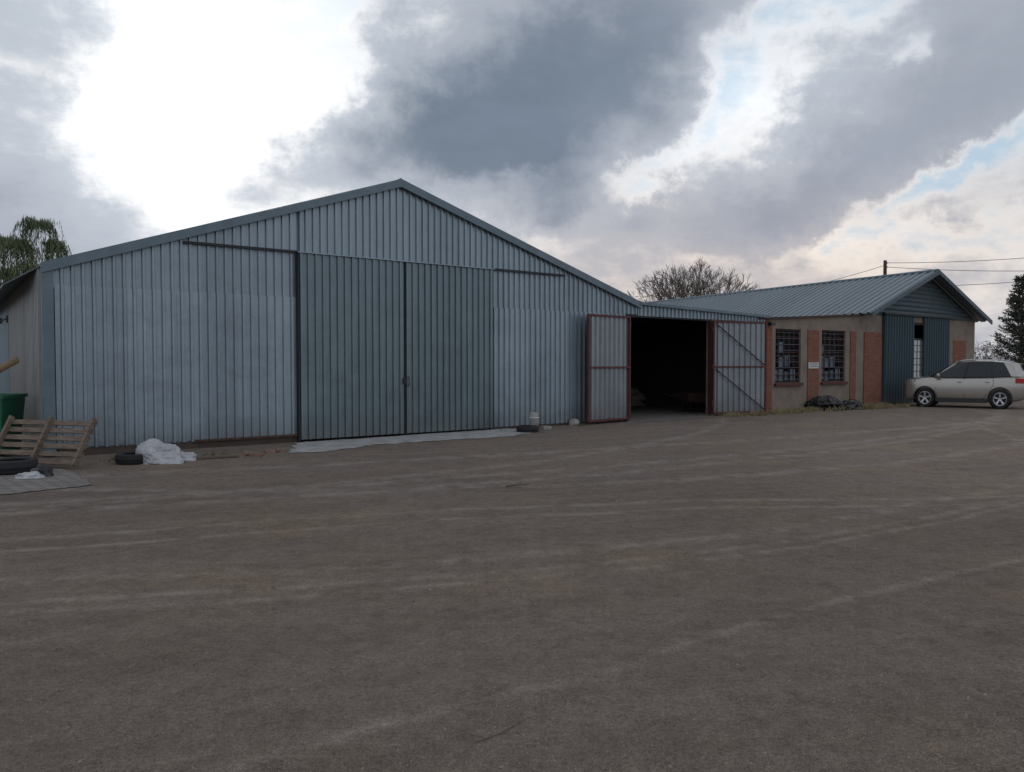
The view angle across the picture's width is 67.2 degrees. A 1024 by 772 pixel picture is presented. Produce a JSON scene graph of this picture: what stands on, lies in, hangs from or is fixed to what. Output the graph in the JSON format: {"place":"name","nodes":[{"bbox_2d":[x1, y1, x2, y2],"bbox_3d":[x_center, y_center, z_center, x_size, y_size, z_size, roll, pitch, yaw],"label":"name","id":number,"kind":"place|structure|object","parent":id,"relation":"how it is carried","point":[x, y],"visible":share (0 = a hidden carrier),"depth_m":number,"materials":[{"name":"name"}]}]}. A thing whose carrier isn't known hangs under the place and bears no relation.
{"place":"outdoors","nodes":[
{"label":"outdoors","id":0,"kind":"place"},
{"bbox_2d":[0,469,91,494],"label":"pavement","id":1,"kind":"structure","parent":0,"point":[60,478],"depth_m":10.25,"materials":[{"name":"grey concrete"}]},
{"bbox_2d":[0,457,37,474],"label":"tyre","id":2,"kind":"object","parent":1,"relation":"on","point":[12,465],"visible":0.87,"depth_m":10.99,"materials":[{"name":"rubber"}]},
{"bbox_2d":[14,471,44,478],"bbox_3d":[-6.689,1.226,10.701,0.420,0.083,0.285,0,2,-11],"label":"cloth bag","id":3,"kind":"object","parent":1,"relation":"on","point":[32,475],"visible":1,"depth_m":10.63,"materials":[{"name":"white fabric"}]},
{"bbox_2d":[30,464,53,476],"bbox_3d":[-6.629,1.183,10.870,0.347,0.159,0.232,0,2,0],"label":"cloth bag","id":4,"kind":"object","parent":1,"relation":"on","point":[45,470],"visible":0.78,"depth_m":10.84,"materials":[{"name":"grey fabric"}]},
{"bbox_2d":[288,428,534,452],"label":"path","id":5,"kind":"structure","parent":0,"point":[321,446],"depth_m":16.01,"materials":[{"name":"concrete"}]},
{"bbox_2d":[516,425,538,432],"bbox_3d":[0.359,0.990,17.843,0.520,0.150,0.520,0,2,0],"label":"tyre","id":6,"kind":"object","parent":5,"relation":"on","point":[527,428],"visible":0.99,"depth_m":17.64,"materials":[{"name":"rubber"}]},
{"bbox_2d":[0,400,1023,771],"bbox_3d":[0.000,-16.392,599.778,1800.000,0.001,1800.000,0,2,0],"label":"ground","id":7,"kind":"structure","parent":0,"point":[754,638],"depth_m":5.15,"materials":[{"name":"grey gravel"}]},
{"bbox_2d":[0,357,19,372],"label":"timber pole","id":8,"kind":"object","parent":7,"relation":"on","point":[8,364],"visible":1,"depth_m":12.38,"materials":[{"name":"brown wood"}]},
{"bbox_2d":[0,393,27,449],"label":"waste bin","id":9,"kind":"object","parent":7,"relation":"on","point":[12,404],"visible":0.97,"depth_m":13.22,"materials":[{"name":"green paint"}]},
{"bbox_2d":[0,214,71,314],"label":"willow tree","id":10,"kind":"object","parent":7,"relation":"on","point":[12,245],"visible":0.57,"depth_m":29.49,"materials":[{"name":"green plant"}]},
{"bbox_2d":[0,415,97,466],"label":"wooden pallet","id":11,"kind":"object","parent":7,"relation":"on","point":[78,454],"visible":0.91,"depth_m":11.85,"materials":[{"name":"wood"}]},
{"bbox_2d":[115,451,142,464],"bbox_3d":[-6.037,1.146,12.331,0.560,0.160,0.560,0,2,0],"label":"tyre","id":12,"kind":"object","parent":7,"relation":"on","point":[128,458],"visible":0.74,"depth_m":12.09,"materials":[{"name":"rubber"}]},
{"bbox_2d":[135,438,183,464],"bbox_3d":[-5.675,1.037,12.369,0.889,0.384,0.509,0,2,12],"label":"woven bag","id":13,"kind":"object","parent":7,"relation":"on","point":[154,451],"visible":0.85,"depth_m":12.24,"materials":[{"name":"white plastic"}]},
{"bbox_2d":[180,451,196,461],"bbox_3d":[-5.429,1.134,12.615,0.510,0.177,0.357,0,2,0],"label":"plastic sheet","id":14,"kind":"object","parent":7,"relation":"on","point":[188,456],"visible":0.48,"depth_m":12.57,"materials":[{"name":"white plastic"}]},
{"bbox_2d":[196,454,237,458],"bbox_3d":[-4.944,1.183,12.937,0.660,0.030,0.090,-1,2,-27],"label":"timber plank","id":15,"kind":"object","parent":7,"relation":"on","point":[216,456],"visible":0.86,"depth_m":12.90,"materials":[{"name":"brown wood"}]},
{"bbox_2d":[249,452,260,455],"bbox_3d":[-4.415,1.173,13.258,0.187,0.060,0.109,0,2,0],"label":"loose brick","id":16,"kind":"object","parent":7,"relation":"on","point":[254,453],"visible":0.79,"depth_m":13.21,"materials":[{"name":"red brick"}]},
{"bbox_2d":[264,449,275,453],"bbox_3d":[-4.289,1.161,13.665,0.190,0.060,0.107,-1,2,-36],"label":"loose brick","id":17,"kind":"object","parent":7,"relation":"on","point":[269,451],"visible":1,"depth_m":13.62,"materials":[{"name":"red brick"}]},
{"bbox_2d":[275,448,283,452],"bbox_3d":[-4.172,1.156,13.835,0.106,0.060,0.188,0,2,12],"label":"loose brick","id":18,"kind":"object","parent":7,"relation":"on","point":[278,450],"visible":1,"depth_m":13.76,"materials":[{"name":"red brick"}]},
{"bbox_2d":[100,423,585,461],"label":"dry grass","id":19,"kind":"structure","parent":7,"relation":"on","point":[578,425],"depth_m":13.16,"materials":[{"name":"brown plant"}]},
{"bbox_2d":[0,178,770,454],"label":"corrugated shed","id":20,"kind":"structure","parent":7,"relation":"on","point":[399,306],"depth_m":16.19,"materials":[{"name":"metal"}]},
{"bbox_2d":[0,315,7,323],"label":"floodlight","id":21,"kind":"object","parent":20,"relation":"attached to","point":[6,319],"visible":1,"depth_m":13.83,"materials":[{"name":"black metal"}]},
{"bbox_2d":[296,252,403,440],"bbox_3d":[-3.340,-0.811,16.200,2.407,3.790,0.115,-1,2,-36],"label":"sliding door","id":22,"kind":"structure","parent":20,"relation":"in","point":[350,310],"depth_m":16.11,"materials":[{"name":"metal"}]},
{"bbox_2d":[403,262,492,433],"bbox_3d":[-1.414,-0.842,17.575,2.427,3.770,0.124,-1,2,-36],"label":"sliding door","id":23,"kind":"structure","parent":20,"relation":"in","point":[448,377],"depth_m":17.55,"materials":[{"name":"metal"}]},
{"bbox_2d":[663,392,705,412],"bbox_3d":[5.826,0.529,24.884,1.876,0.639,0.660,-1,2,-20],"label":"wheelbarrow","id":24,"kind":"object","parent":20,"relation":"on","point":[694,397],"visible":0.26,"depth_m":24.66,"materials":[{"name":"metal"}]},
{"bbox_2d":[474,722,519,742],"bbox_3d":[-0.054,1.496,3.330,0.275,0.007,0.024,-2,2,-44],"label":"dry stick","id":25,"kind":"object","parent":7,"relation":"on","point":[497,734],"visible":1,"depth_m":3.31,"materials":[{"name":"brown wood"}]},
{"bbox_2d":[506,482,529,486],"bbox_3d":[0.094,1.270,9.964,0.397,0.043,0.096,-1,2,-37],"label":"dry stick","id":26,"kind":"object","parent":7,"relation":"on","point":[516,484],"visible":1,"depth_m":9.89,"materials":[{"name":"wood"}]},
{"bbox_2d":[529,412,538,425],"bbox_3d":[0.519,0.839,18.071,0.236,0.440,0.236,0,2,0],"label":"broken drum","id":27,"kind":"object","parent":7,"relation":"on","point":[534,418],"visible":0.81,"depth_m":17.98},
{"bbox_2d":[540,426,551,428],"bbox_3d":[0.812,1.006,18.669,0.220,0.070,0.200,-1,2,-29],"label":"loose block","id":28,"kind":"object","parent":7,"relation":"on","point":[545,427],"depth_m":18.59,"materials":[{"name":"concrete"}]},
{"bbox_2d":[569,419,579,424],"bbox_3d":[1.606,0.922,19.827,0.307,0.168,0.235,0,2,0],"label":"stone","id":29,"kind":"object","parent":7,"relation":"on","point":[572,421],"visible":0.83,"depth_m":19.76,"materials":[{"name":"white stone"}]},
{"bbox_2d":[627,257,759,301],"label":"bare tree","id":30,"kind":"object","parent":7,"relation":"on","point":[695,286],"visible":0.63,"depth_m":56.39,"materials":[{"name":"grey plant"}]},
{"bbox_2d":[700,401,923,417],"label":"dry grass","id":31,"kind":"structure","parent":7,"relation":"on","point":[877,405],"depth_m":24.76,"materials":[{"name":"brown plant"}]},
{"bbox_2d":[645,269,992,411],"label":"brick building","id":32,"kind":"structure","parent":7,"relation":"on","point":[874,339],"depth_m":29.75,"materials":[{"name":"beige paint"}]},
{"bbox_2d":[768,321,775,325],"bbox_3d":[8.313,-2.009,24.732,0.220,0.150,0.190,-1,2,-36],"label":"floodlight","id":33,"kind":"object","parent":32,"relation":"attached to","point":[771,323],"visible":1,"depth_m":24.65,"materials":[{"name":"grey metal"}]},
{"bbox_2d":[774,329,803,385],"bbox_3d":[9.146,-0.948,25.584,1.543,1.880,0.224,-1,2,-36],"label":"window","id":34,"kind":"structure","parent":32,"relation":"in","point":[780,375],"depth_m":25.67,"materials":[{"name":"black glass"}]},
{"bbox_2d":[820,330,847,384],"bbox_3d":[11.326,-1.006,27.200,1.623,1.900,0.224,-1,2,-36],"label":"window","id":35,"kind":"structure","parent":32,"relation":"in","point":[837,374],"depth_m":27.31,"materials":[{"name":"black glass"}]},
{"bbox_2d":[882,314,913,403],"bbox_3d":[14.933,-1.023,29.756,2.312,3.380,0.075,-1,2,-36],"label":"sliding door","id":36,"kind":"structure","parent":32,"relation":"in","point":[898,331],"depth_m":29.63,"materials":[{"name":"teal metal"}]},
{"bbox_2d":[922,317,949,375],"bbox_3d":[17.402,-1.078,31.591,2.225,3.380,0.075,-1,2,-36],"label":"sliding door","id":37,"kind":"structure","parent":32,"relation":"in","point":[936,331],"depth_m":31.47,"materials":[{"name":"teal metal"}]},
{"bbox_2d":[805,395,846,410],"bbox_3d":[10.612,0.563,26.119,1.737,0.507,0.976,0,2,-15],"label":"plastic sheet","id":38,"kind":"object","parent":7,"relation":"on","point":[824,401],"visible":0.73,"depth_m":25.77,"materials":[{"name":"black plastic"}]},
{"bbox_2d":[842,399,865,409],"bbox_3d":[11.701,0.626,26.645,1.214,0.351,0.836,-1,2,-25],"label":"plastic sheet","id":39,"kind":"object","parent":7,"relation":"on","point":[852,403],"visible":0.59,"depth_m":26.38,"materials":[{"name":"grey plastic"}]},
{"bbox_2d":[883,260,887,274],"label":"utility pole","id":40,"kind":"object","parent":7,"relation":"on","point":[885,263],"visible":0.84,"depth_m":47.72,"materials":[{"name":"brown wood"}]},
{"bbox_2d":[891,267,975,270],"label":"power line","id":41,"kind":"object","parent":40,"relation":"attached to","point":[930,269],"visible":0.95,"depth_m":46.30,"materials":[{"name":"metal"}]},
{"bbox_2d":[912,258,1020,262],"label":"power line","id":42,"kind":"object","parent":40,"relation":"attached to","point":[962,261],"visible":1,"depth_m":46.13,"materials":[{"name":"metal"}]},
{"bbox_2d":[956,281,1023,285],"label":"power line","id":43,"kind":"object","parent":40,"relation":"attached to","point":[990,283],"visible":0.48,"depth_m":45.54,"materials":[{"name":"metal"}]},
{"bbox_2d":[905,359,1023,408],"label":"parked car","id":44,"kind":"object","parent":7,"relation":"on","point":[997,384],"visible":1,"depth_m":27.11,"materials":[{"name":"grey paint"}]},
{"bbox_2d":[974,339,1000,358],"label":"bushy tree","id":45,"kind":"object","parent":7,"relation":"on","point":[987,350],"visible":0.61,"depth_m":77.64,"materials":[{"name":"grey plant"}]},
{"bbox_2d":[984,349,1013,360],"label":"bushy tree","id":46,"kind":"object","parent":7,"relation":"on","point":[998,356],"visible":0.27,"depth_m":83.95,"materials":[{"name":"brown plant"}]},
{"bbox_2d":[982,274,1023,370],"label":"conifer tree","id":47,"kind":"object","parent":7,"relation":"on","point":[1015,302],"visible":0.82,"depth_m":45.87,"materials":[{"name":"green plant"}]},
{"bbox_2d":[0,0,1023,360],"label":"sky","id":48,"kind":"structure","parent":0,"point":[780,143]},
{"bbox_2d":[631,398,643,405],"bbox_3d":[4.486,0.590,28.707,1.052,0.275,0.698,-2,2,-43],"label":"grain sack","id":49,"kind":"object","parent":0,"point":[635,402],"visible":0.59,"depth_m":28.48,"materials":[{"name":"brown fabric"}]},
{"bbox_2d":[631,392,645,399],"bbox_3d":[4.681,0.372,29.001,1.052,0.272,0.679,-1,2,-34],"label":"grain sack","id":50,"kind":"object","parent":49,"relation":"on","point":[639,396],"visible":0.5,"depth_m":28.70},
{"bbox_2d":[631,387,638,394],"bbox_3d":[4.354,0.171,28.853,0.660,0.263,1.061,2,2,44],"label":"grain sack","id":51,"kind":"object","parent":50,"relation":"on","point":[634,391],"visible":0.36,"depth_m":28.68,"materials":[{"name":"fabric"}]},
{"bbox_2d":[626,412,714,423],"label":"pavement","id":52,"kind":"structure","parent":0,"point":[640,418],"depth_m":22.90,"materials":[{"name":"grey concrete"}]}
]}

